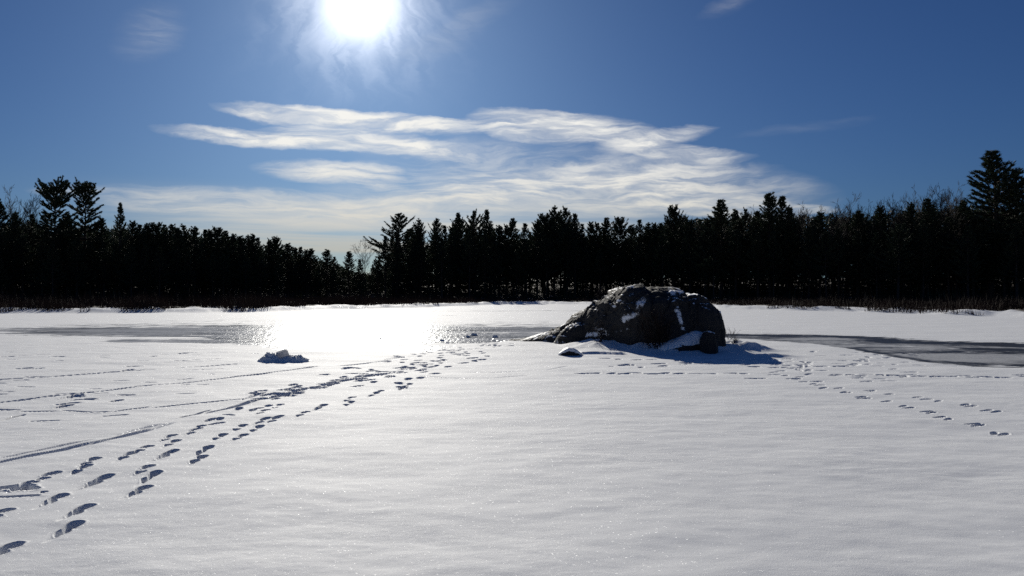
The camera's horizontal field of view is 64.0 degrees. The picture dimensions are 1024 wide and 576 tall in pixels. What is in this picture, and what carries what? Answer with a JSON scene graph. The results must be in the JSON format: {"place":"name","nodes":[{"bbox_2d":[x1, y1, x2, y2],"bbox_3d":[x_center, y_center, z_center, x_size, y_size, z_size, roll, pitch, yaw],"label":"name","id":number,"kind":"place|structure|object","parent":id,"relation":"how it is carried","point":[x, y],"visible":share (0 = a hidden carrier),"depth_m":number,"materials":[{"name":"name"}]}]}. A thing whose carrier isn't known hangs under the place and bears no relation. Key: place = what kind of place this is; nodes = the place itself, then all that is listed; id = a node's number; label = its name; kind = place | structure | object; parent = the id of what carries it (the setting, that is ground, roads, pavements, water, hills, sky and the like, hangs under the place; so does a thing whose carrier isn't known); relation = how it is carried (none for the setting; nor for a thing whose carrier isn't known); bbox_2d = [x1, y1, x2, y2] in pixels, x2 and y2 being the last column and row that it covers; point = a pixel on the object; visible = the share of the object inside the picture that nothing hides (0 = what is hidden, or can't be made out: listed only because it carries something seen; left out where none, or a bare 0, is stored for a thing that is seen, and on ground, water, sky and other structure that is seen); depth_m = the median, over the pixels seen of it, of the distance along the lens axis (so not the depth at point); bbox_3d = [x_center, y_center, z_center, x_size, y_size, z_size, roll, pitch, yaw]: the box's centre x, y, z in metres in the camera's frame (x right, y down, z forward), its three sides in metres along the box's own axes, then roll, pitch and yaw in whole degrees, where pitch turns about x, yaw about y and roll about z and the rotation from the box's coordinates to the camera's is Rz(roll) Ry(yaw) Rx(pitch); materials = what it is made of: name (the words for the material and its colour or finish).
{"place":"outdoors","nodes":[
{"label":"outdoors","id":0,"kind":"place"},
{"bbox_2d":[0,278,1023,575],"bbox_3d":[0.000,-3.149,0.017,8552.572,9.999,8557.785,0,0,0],"label":"snow ground","id":1,"kind":"structure","parent":0,"point":[772,440],"depth_m":8.64,"materials":[{"name":"snow"}]},
{"bbox_2d":[0,199,19,282],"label":"pine tree","id":2,"kind":"object","parent":1,"relation":"on","point":[3,217],"visible":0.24,"depth_m":114.52,"materials":[{"name":"green plant"}]},
{"bbox_2d":[0,211,36,294],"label":"pine tree","id":3,"kind":"object","parent":1,"relation":"on","point":[13,229],"visible":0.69,"depth_m":110.84,"materials":[{"name":"green plant"}]},
{"bbox_2d":[3,184,36,293],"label":"bare tree","id":4,"kind":"object","parent":1,"relation":"on","point":[10,210],"visible":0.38,"depth_m":118.18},
{"bbox_2d":[7,195,42,296],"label":"bare tree","id":5,"kind":"object","parent":1,"relation":"on","point":[26,212],"visible":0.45,"depth_m":121.09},
{"bbox_2d":[17,214,45,297],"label":"pine tree","id":6,"kind":"object","parent":1,"relation":"on","point":[31,222],"visible":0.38,"depth_m":116.66,"materials":[{"name":"green plant"}]},
{"bbox_2d":[23,194,52,294],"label":"bare tree","id":7,"kind":"object","parent":1,"relation":"on","point":[36,217],"visible":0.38,"depth_m":120.81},
{"bbox_2d":[21,175,89,298],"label":"pine tree","id":8,"kind":"object","parent":1,"relation":"on","point":[47,193],"visible":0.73,"depth_m":113.15,"materials":[{"name":"green plant"}]},
{"bbox_2d":[46,213,95,298],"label":"pine tree","id":9,"kind":"object","parent":1,"relation":"on","point":[65,256],"visible":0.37,"depth_m":113.53,"materials":[{"name":"green plant"}]},
{"bbox_2d":[42,177,116,296],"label":"pine tree","id":10,"kind":"object","parent":1,"relation":"on","point":[85,191],"visible":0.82,"depth_m":114.99,"materials":[{"name":"green plant"}]},
{"bbox_2d":[79,217,126,293],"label":"pine tree","id":11,"kind":"object","parent":1,"relation":"on","point":[102,230],"visible":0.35,"depth_m":117.28,"materials":[{"name":"green plant"}]},
{"bbox_2d":[99,202,137,298],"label":"pine tree","id":12,"kind":"object","parent":1,"relation":"on","point":[119,226],"visible":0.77,"depth_m":114.55,"materials":[{"name":"green plant"}]},
{"bbox_2d":[111,220,158,293],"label":"pine tree","id":13,"kind":"object","parent":1,"relation":"on","point":[133,229],"visible":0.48,"depth_m":116.78,"materials":[{"name":"green plant"}]},
{"bbox_2d":[123,224,158,293],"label":"pine tree","id":14,"kind":"object","parent":1,"relation":"on","point":[139,229],"visible":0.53,"depth_m":117.06,"materials":[{"name":"green plant"}]},
{"bbox_2d":[137,223,164,294],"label":"pine tree","id":15,"kind":"object","parent":1,"relation":"on","point":[146,228],"visible":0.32,"depth_m":120.39,"materials":[{"name":"green plant"}]},
{"bbox_2d":[145,222,171,294],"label":"pine tree","id":16,"kind":"object","parent":1,"relation":"on","point":[157,230],"visible":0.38,"depth_m":121.87,"materials":[{"name":"green plant"}]},
{"bbox_2d":[163,223,175,298],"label":"pine tree","id":17,"kind":"object","parent":1,"relation":"on","point":[170,226],"visible":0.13,"depth_m":126.05,"materials":[{"name":"green plant"}]},
{"bbox_2d":[166,223,206,294],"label":"pine tree","id":18,"kind":"object","parent":1,"relation":"on","point":[184,234],"visible":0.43,"depth_m":123.10,"materials":[{"name":"green plant"}]},
{"bbox_2d":[171,226,215,294],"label":"pine tree","id":19,"kind":"object","parent":1,"relation":"on","point":[194,241],"visible":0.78,"depth_m":123.61,"materials":[{"name":"green plant"}]},
{"bbox_2d":[197,229,221,298],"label":"pine tree","id":20,"kind":"object","parent":1,"relation":"on","point":[205,242],"visible":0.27,"depth_m":128.87,"materials":[{"name":"green plant"}]},
{"bbox_2d":[202,226,232,295],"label":"pine tree","id":21,"kind":"object","parent":1,"relation":"on","point":[216,234],"visible":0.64,"depth_m":127.87,"materials":[{"name":"green plant"}]},
{"bbox_2d":[214,230,236,296],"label":"pine tree","id":22,"kind":"object","parent":1,"relation":"on","point":[226,234],"visible":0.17,"depth_m":134.73,"materials":[{"name":"green plant"}]},
{"bbox_2d":[225,233,239,297],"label":"pine tree","id":23,"kind":"object","parent":1,"relation":"on","point":[233,237],"visible":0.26,"depth_m":133.99,"materials":[{"name":"green plant"}]},
{"bbox_2d":[225,235,257,296],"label":"pine tree","id":24,"kind":"object","parent":1,"relation":"on","point":[241,248],"visible":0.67,"depth_m":130.37,"materials":[{"name":"green plant"}]},
{"bbox_2d":[229,235,263,294],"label":"pine tree","id":25,"kind":"object","parent":1,"relation":"on","point":[248,243],"visible":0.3,"depth_m":134.32,"materials":[{"name":"green plant"}]},
{"bbox_2d":[245,233,270,295],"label":"pine tree","id":26,"kind":"object","parent":1,"relation":"on","point":[252,238],"visible":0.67,"depth_m":133.95,"materials":[{"name":"green plant"}]},
{"bbox_2d":[254,237,271,296],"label":"pine tree","id":27,"kind":"object","parent":1,"relation":"on","point":[258,246],"visible":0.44,"depth_m":135.68,"materials":[{"name":"green plant"}]},
{"bbox_2d":[263,239,280,293],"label":"pine tree","id":28,"kind":"object","parent":1,"relation":"on","point":[269,285],"visible":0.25,"depth_m":142.44,"materials":[{"name":"green plant"}]},
{"bbox_2d":[265,236,285,295],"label":"pine tree","id":29,"kind":"object","parent":1,"relation":"on","point":[274,248],"visible":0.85,"depth_m":140.55,"materials":[{"name":"green plant"}]},
{"bbox_2d":[257,349,310,361],"bbox_3d":[-5.322,1.602,19.199,1.431,0.330,0.863,0,0,0],"label":"snow heap","id":30,"kind":"object","parent":1,"relation":"on","point":[283,355],"visible":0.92,"depth_m":18.97,"materials":[{"name":"snow"}]},
{"bbox_2d":[268,243,303,297],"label":"pine tree","id":31,"kind":"object","parent":1,"relation":"on","point":[288,254],"visible":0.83,"depth_m":142.06,"materials":[{"name":"green plant"}]},
{"bbox_2d":[284,247,302,296],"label":"pine tree","id":32,"kind":"object","parent":1,"relation":"on","point":[295,251],"visible":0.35,"depth_m":150.81,"materials":[{"name":"green plant"}]},
{"bbox_2d":[286,248,336,295],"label":"pine tree","id":33,"kind":"object","parent":1,"relation":"on","point":[307,267],"visible":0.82,"depth_m":147.23,"materials":[{"name":"green plant"}]},
{"bbox_2d":[313,249,345,294],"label":"pine tree","id":34,"kind":"object","parent":1,"relation":"on","point":[327,255],"visible":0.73,"depth_m":151.00,"materials":[{"name":"green plant"}]},
{"bbox_2d":[336,251,358,296],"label":"pine tree","id":35,"kind":"object","parent":1,"relation":"on","point":[348,266],"visible":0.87,"depth_m":155.15,"materials":[{"name":"green plant"}]},
{"bbox_2d":[347,239,372,295],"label":"bare tree","id":36,"kind":"object","parent":1,"relation":"on","point":[363,262],"visible":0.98,"depth_m":151.62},
{"bbox_2d":[351,259,370,296],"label":"pine tree","id":37,"kind":"object","parent":1,"relation":"on","point":[359,275],"visible":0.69,"depth_m":153.19,"materials":[{"name":"green plant"}]},
{"bbox_2d":[367,266,388,298],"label":"pine tree","id":38,"kind":"object","parent":1,"relation":"on","point":[375,280],"visible":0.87,"depth_m":148.11,"materials":[{"name":"green plant"}]},
{"bbox_2d":[373,235,393,296],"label":"pine tree","id":39,"kind":"object","parent":1,"relation":"on","point":[385,265],"visible":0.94,"depth_m":147.06,"materials":[{"name":"green plant"}]},
{"bbox_2d":[363,213,427,294],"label":"pine tree","id":40,"kind":"object","parent":1,"relation":"on","point":[397,221],"visible":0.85,"depth_m":149.07,"materials":[{"name":"green plant"}]},
{"bbox_2d":[382,233,410,294],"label":"pine tree","id":41,"kind":"object","parent":1,"relation":"on","point":[402,264],"visible":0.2,"depth_m":154.80,"materials":[{"name":"green plant"}]},
{"bbox_2d":[401,218,437,294],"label":"pine tree","id":42,"kind":"object","parent":1,"relation":"on","point":[420,224],"visible":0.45,"depth_m":151.66,"materials":[{"name":"green plant"}]},
{"bbox_2d":[426,218,451,294],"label":"pine tree","id":43,"kind":"object","parent":1,"relation":"on","point":[435,225],"visible":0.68,"depth_m":153.56,"materials":[{"name":"green plant"}]},
{"bbox_2d":[438,212,476,294],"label":"pine tree","id":44,"kind":"object","parent":1,"relation":"on","point":[457,226],"visible":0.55,"depth_m":150.69,"materials":[{"name":"green plant"}]},
{"bbox_2d":[461,208,498,297],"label":"pine tree","id":45,"kind":"object","parent":1,"relation":"on","point":[480,229],"visible":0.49,"depth_m":153.18,"materials":[{"name":"green plant"}]},
{"bbox_2d":[472,209,503,295],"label":"pine tree","id":46,"kind":"object","parent":1,"relation":"on","point":[487,221],"visible":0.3,"depth_m":157.10,"materials":[{"name":"green plant"}]},
{"bbox_2d":[489,225,514,297],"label":"pine tree","id":47,"kind":"object","parent":1,"relation":"on","point":[496,233],"visible":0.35,"depth_m":158.33,"materials":[{"name":"green plant"}]},
{"bbox_2d":[492,224,522,296],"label":"pine tree","id":48,"kind":"object","parent":1,"relation":"on","point":[507,243],"visible":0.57,"depth_m":157.80,"materials":[{"name":"green plant"}]},
{"bbox_2d":[0,201,1023,301],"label":"woodland","id":49,"kind":"object","parent":1,"relation":"on","point":[729,296],"visible":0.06,"depth_m":141.12,"materials":[{"name":"plant"}]},
{"bbox_2d":[495,218,541,297],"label":"pine tree","id":50,"kind":"object","parent":1,"relation":"on","point":[511,227],"visible":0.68,"depth_m":157.65,"materials":[{"name":"green plant"}]},
{"bbox_2d":[514,223,536,297],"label":"pine tree","id":51,"kind":"object","parent":1,"relation":"on","point":[524,230],"visible":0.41,"depth_m":160.54,"materials":[{"name":"green plant"}]},
{"bbox_2d":[524,220,559,298],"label":"pine tree","id":52,"kind":"object","parent":1,"relation":"on","point":[537,228],"visible":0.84,"depth_m":159.11,"materials":[{"name":"green plant"}]},
{"bbox_2d":[528,213,560,297],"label":"pine tree","id":53,"kind":"object","parent":1,"relation":"on","point":[544,219],"visible":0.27,"depth_m":163.47,"materials":[{"name":"green plant"}]},
{"bbox_2d":[535,238,564,297],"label":"pine tree","id":54,"kind":"object","parent":1,"relation":"on","point":[547,244],"visible":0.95,"depth_m":157.58,"materials":[{"name":"green plant"}]},
{"bbox_2d":[533,204,571,298],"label":"pine tree","id":55,"kind":"object","parent":1,"relation":"on","point":[555,215],"visible":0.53,"depth_m":161.91,"materials":[{"name":"green plant"}]},
{"bbox_2d":[541,206,577,293],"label":"pine tree","id":56,"kind":"object","parent":1,"relation":"on","point":[565,213],"visible":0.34,"depth_m":163.71,"materials":[{"name":"green plant"}]},
{"bbox_2d":[538,221,584,296],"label":"pine tree","id":57,"kind":"object","parent":1,"relation":"on","point":[558,276],"visible":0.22,"depth_m":163.21,"materials":[{"name":"green plant"}]},
{"bbox_2d":[553,322,586,343],"bbox_3d":[2.096,1.563,25.229,1.879,1.056,1.119,0,0,21],"label":"rock","id":58,"kind":"object","parent":1,"relation":"on","point":[573,332],"visible":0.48,"depth_m":24.91,"materials":[{"name":"stone"}]},
{"bbox_2d":[558,347,582,355],"bbox_3d":[1.492,1.787,20.878,0.621,0.558,0.429,0,0,0],"label":"rock","id":59,"kind":"object","parent":1,"relation":"on","point":[569,351],"visible":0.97,"depth_m":20.71,"materials":[{"name":"stone"}]},
{"bbox_2d":[560,213,584,275],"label":"pine tree","id":60,"kind":"object","parent":1,"relation":"on","point":[574,220],"visible":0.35,"depth_m":163.39,"materials":[{"name":"green plant"}]},
{"bbox_2d":[551,227,594,297],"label":"pine tree","id":61,"kind":"object","parent":1,"relation":"on","point":[566,233],"visible":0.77,"depth_m":158.30,"materials":[{"name":"green plant"}]},
{"bbox_2d":[563,224,598,297],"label":"pine tree","id":62,"kind":"object","parent":1,"relation":"on","point":[583,240],"visible":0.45,"depth_m":161.76,"materials":[{"name":"green plant"}]},
{"bbox_2d":[577,221,604,295],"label":"pine tree","id":63,"kind":"object","parent":1,"relation":"on","point":[590,224],"visible":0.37,"depth_m":163.20,"materials":[{"name":"green plant"}]},
{"bbox_2d":[590,320,607,341],"bbox_3d":[2.472,1.186,23.429,0.493,0.734,0.814,0,0,-13],"label":"bare shrub","id":64,"kind":"object","parent":1,"relation":"on","point":[600,333],"visible":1,"depth_m":23.32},
{"bbox_2d":[585,222,613,298],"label":"pine tree","id":65,"kind":"object","parent":1,"relation":"on","point":[596,231],"visible":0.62,"depth_m":161.03,"materials":[{"name":"green plant"}]},
{"bbox_2d":[509,283,690,344],"bbox_3d":[3.034,0.976,25.438,2.993,2.232,7.648,0,0,-34],"label":"boulder","id":66,"kind":"object","parent":1,"relation":"on","point":[614,312],"visible":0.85,"depth_m":22.92,"materials":[{"name":"stone"}]},
{"bbox_2d":[592,217,620,294],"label":"pine tree","id":67,"kind":"object","parent":1,"relation":"on","point":[606,224],"visible":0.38,"depth_m":162.79,"materials":[{"name":"green plant"}]},
{"bbox_2d":[604,216,634,286],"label":"pine tree","id":68,"kind":"object","parent":1,"relation":"on","point":[619,230],"visible":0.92,"depth_m":155.70,"materials":[{"name":"green plant"}]},
{"bbox_2d":[623,219,649,277],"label":"pine tree","id":69,"kind":"object","parent":1,"relation":"on","point":[639,237],"visible":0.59,"depth_m":155.12,"materials":[{"name":"green plant"}]},
{"bbox_2d":[626,222,657,286],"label":"pine tree","id":70,"kind":"object","parent":1,"relation":"on","point":[648,231],"visible":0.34,"depth_m":155.58,"materials":[{"name":"green plant"}]},
{"bbox_2d":[638,222,664,286],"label":"pine tree","id":71,"kind":"object","parent":1,"relation":"on","point":[655,225],"visible":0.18,"depth_m":155.67,"materials":[{"name":"green plant"}]},
{"bbox_2d":[630,301,677,348],"bbox_3d":[3.844,0.993,21.918,1.338,1.379,1.623,0,0,33],"label":"bare shrub","id":72,"kind":"object","parent":1,"relation":"on","point":[660,333],"visible":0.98,"depth_m":21.70,"materials":[{"name":"plant"}]},
{"bbox_2d":[657,204,683,286],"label":"pine tree","id":73,"kind":"object","parent":1,"relation":"on","point":[674,240],"visible":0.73,"depth_m":147.37,"materials":[{"name":"green plant"}]},
{"bbox_2d":[656,331,702,350],"bbox_3d":[4.491,1.607,22.239,1.550,0.934,1.508,0,0,0],"label":"rock slab","id":74,"kind":"object","parent":1,"relation":"on","point":[689,341],"visible":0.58,"depth_m":21.57,"materials":[{"name":"stone"}]},
{"bbox_2d":[691,218,717,297],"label":"pine tree","id":75,"kind":"object","parent":1,"relation":"on","point":[707,224],"visible":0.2,"depth_m":143.22,"materials":[{"name":"green plant"}]},
{"bbox_2d":[686,293,725,346],"bbox_3d":[5.158,1.106,23.172,1.494,1.946,2.691,0,0,0],"label":"boulder","id":76,"kind":"object","parent":1,"relation":"on","point":[705,314],"visible":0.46,"depth_m":22.10,"materials":[{"name":"stone"}]},
{"bbox_2d":[699,331,717,353],"bbox_3d":[5.144,1.590,21.411,0.449,0.959,0.802,0,0,0],"label":"rock block","id":77,"kind":"object","parent":1,"relation":"on","point":[708,342],"visible":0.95,"depth_m":21.06,"materials":[{"name":"stone"}]},
{"bbox_2d":[689,199,753,299],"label":"pine tree","id":78,"kind":"object","parent":1,"relation":"on","point":[721,209],"visible":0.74,"depth_m":132.63,"materials":[{"name":"green plant"}]},
{"bbox_2d":[723,209,756,294],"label":"pine tree","id":79,"kind":"object","parent":1,"relation":"on","point":[736,217],"visible":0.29,"depth_m":135.48,"materials":[{"name":"green plant"}]},
{"bbox_2d":[725,207,756,293],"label":"pine tree","id":80,"kind":"object","parent":1,"relation":"on","point":[746,217],"visible":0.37,"depth_m":136.45,"materials":[{"name":"green plant"}]},
{"bbox_2d":[741,211,771,298],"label":"pine tree","id":81,"kind":"object","parent":1,"relation":"on","point":[756,222],"visible":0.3,"depth_m":131.63,"materials":[{"name":"green plant"}]},
{"bbox_2d":[732,192,798,298],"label":"pine tree","id":82,"kind":"object","parent":1,"relation":"on","point":[768,213],"visible":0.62,"depth_m":128.10,"materials":[{"name":"green plant"}]},
{"bbox_2d":[763,195,807,295],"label":"pine tree","id":83,"kind":"object","parent":1,"relation":"on","point":[782,205],"visible":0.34,"depth_m":128.67,"materials":[{"name":"green plant"}]},
{"bbox_2d":[768,207,807,298],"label":"pine tree","id":84,"kind":"object","parent":1,"relation":"on","point":[789,215],"visible":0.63,"depth_m":126.58,"materials":[{"name":"green plant"}]},
{"bbox_2d":[790,205,813,297],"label":"bare tree","id":85,"kind":"object","parent":1,"relation":"on","point":[802,220],"visible":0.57,"depth_m":127.56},
{"bbox_2d":[795,224,834,298],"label":"pine tree","id":86,"kind":"object","parent":1,"relation":"on","point":[812,291],"visible":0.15,"depth_m":128.29,"materials":[{"name":"green plant"}]},
{"bbox_2d":[799,211,841,297],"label":"pine tree","id":87,"kind":"object","parent":1,"relation":"on","point":[820,230],"visible":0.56,"depth_m":121.43,"materials":[{"name":"green plant"}]},
{"bbox_2d":[817,207,848,295],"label":"bare tree","id":88,"kind":"object","parent":1,"relation":"on","point":[836,221],"visible":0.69,"depth_m":120.79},
{"bbox_2d":[828,200,853,293],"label":"bare tree","id":89,"kind":"object","parent":1,"relation":"on","point":[845,220],"visible":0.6,"depth_m":121.19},
{"bbox_2d":[828,195,864,286],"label":"bare tree","id":90,"kind":"object","parent":1,"relation":"on","point":[848,220],"visible":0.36,"depth_m":127.25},
{"bbox_2d":[834,210,878,297],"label":"pine tree","id":91,"kind":"object","parent":1,"relation":"on","point":[857,219],"visible":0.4,"depth_m":120.75,"materials":[{"name":"green plant"}]},
{"bbox_2d":[857,205,897,296],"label":"pine tree","id":92,"kind":"object","parent":1,"relation":"on","point":[881,218],"visible":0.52,"depth_m":117.31,"materials":[{"name":"green plant"}]},
{"bbox_2d":[861,192,901,292],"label":"bare tree","id":93,"kind":"object","parent":1,"relation":"on","point":[895,214],"visible":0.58,"depth_m":116.60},
{"bbox_2d":[870,223,919,298],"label":"pine tree","id":94,"kind":"object","parent":1,"relation":"on","point":[898,236],"visible":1,"depth_m":108.41,"materials":[{"name":"green plant"}]},
{"bbox_2d":[887,198,911,284],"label":"bare tree","id":95,"kind":"object","parent":1,"relation":"on","point":[900,211],"visible":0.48,"depth_m":114.88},
{"bbox_2d":[895,201,931,299],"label":"pine tree","id":96,"kind":"object","parent":1,"relation":"on","point":[910,212],"visible":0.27,"depth_m":115.32,"materials":[{"name":"green plant"}]},
{"bbox_2d":[894,198,956,299],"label":"pine tree","id":97,"kind":"object","parent":1,"relation":"on","point":[928,206],"visible":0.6,"depth_m":110.33,"materials":[{"name":"green plant"}]},
{"bbox_2d":[919,185,955,297],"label":"bare tree","id":98,"kind":"object","parent":1,"relation":"on","point":[938,288],"visible":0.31,"depth_m":116.65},
{"bbox_2d":[929,183,953,295],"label":"bare tree","id":99,"kind":"object","parent":1,"relation":"on","point":[941,226],"visible":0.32,"depth_m":118.46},
{"bbox_2d":[938,181,975,295],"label":"bare tree","id":100,"kind":"object","parent":1,"relation":"on","point":[954,209],"visible":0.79,"depth_m":109.33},
{"bbox_2d":[940,200,988,296],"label":"pine tree","id":101,"kind":"object","parent":1,"relation":"on","point":[959,215],"visible":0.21,"depth_m":110.28,"materials":[{"name":"green plant"}]},
{"bbox_2d":[930,149,1023,297],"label":"pine tree","id":102,"kind":"object","parent":1,"relation":"on","point":[993,178],"visible":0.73,"depth_m":107.17,"materials":[{"name":"green plant"}]},
{"bbox_2d":[972,167,1023,299],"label":"pine tree","id":103,"kind":"object","parent":1,"relation":"on","point":[1017,177],"visible":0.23,"depth_m":108.78,"materials":[{"name":"green plant"}]},
{"bbox_2d":[0,287,1023,315],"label":"marsh grass","id":104,"kind":"structure","parent":0,"point":[137,302],"depth_m":75.33,"materials":[{"name":"plant"}]},
{"bbox_2d":[0,0,1023,277],"label":"sky","id":105,"kind":"structure","parent":0,"point":[306,124],"materials":[{"name":"blue"}]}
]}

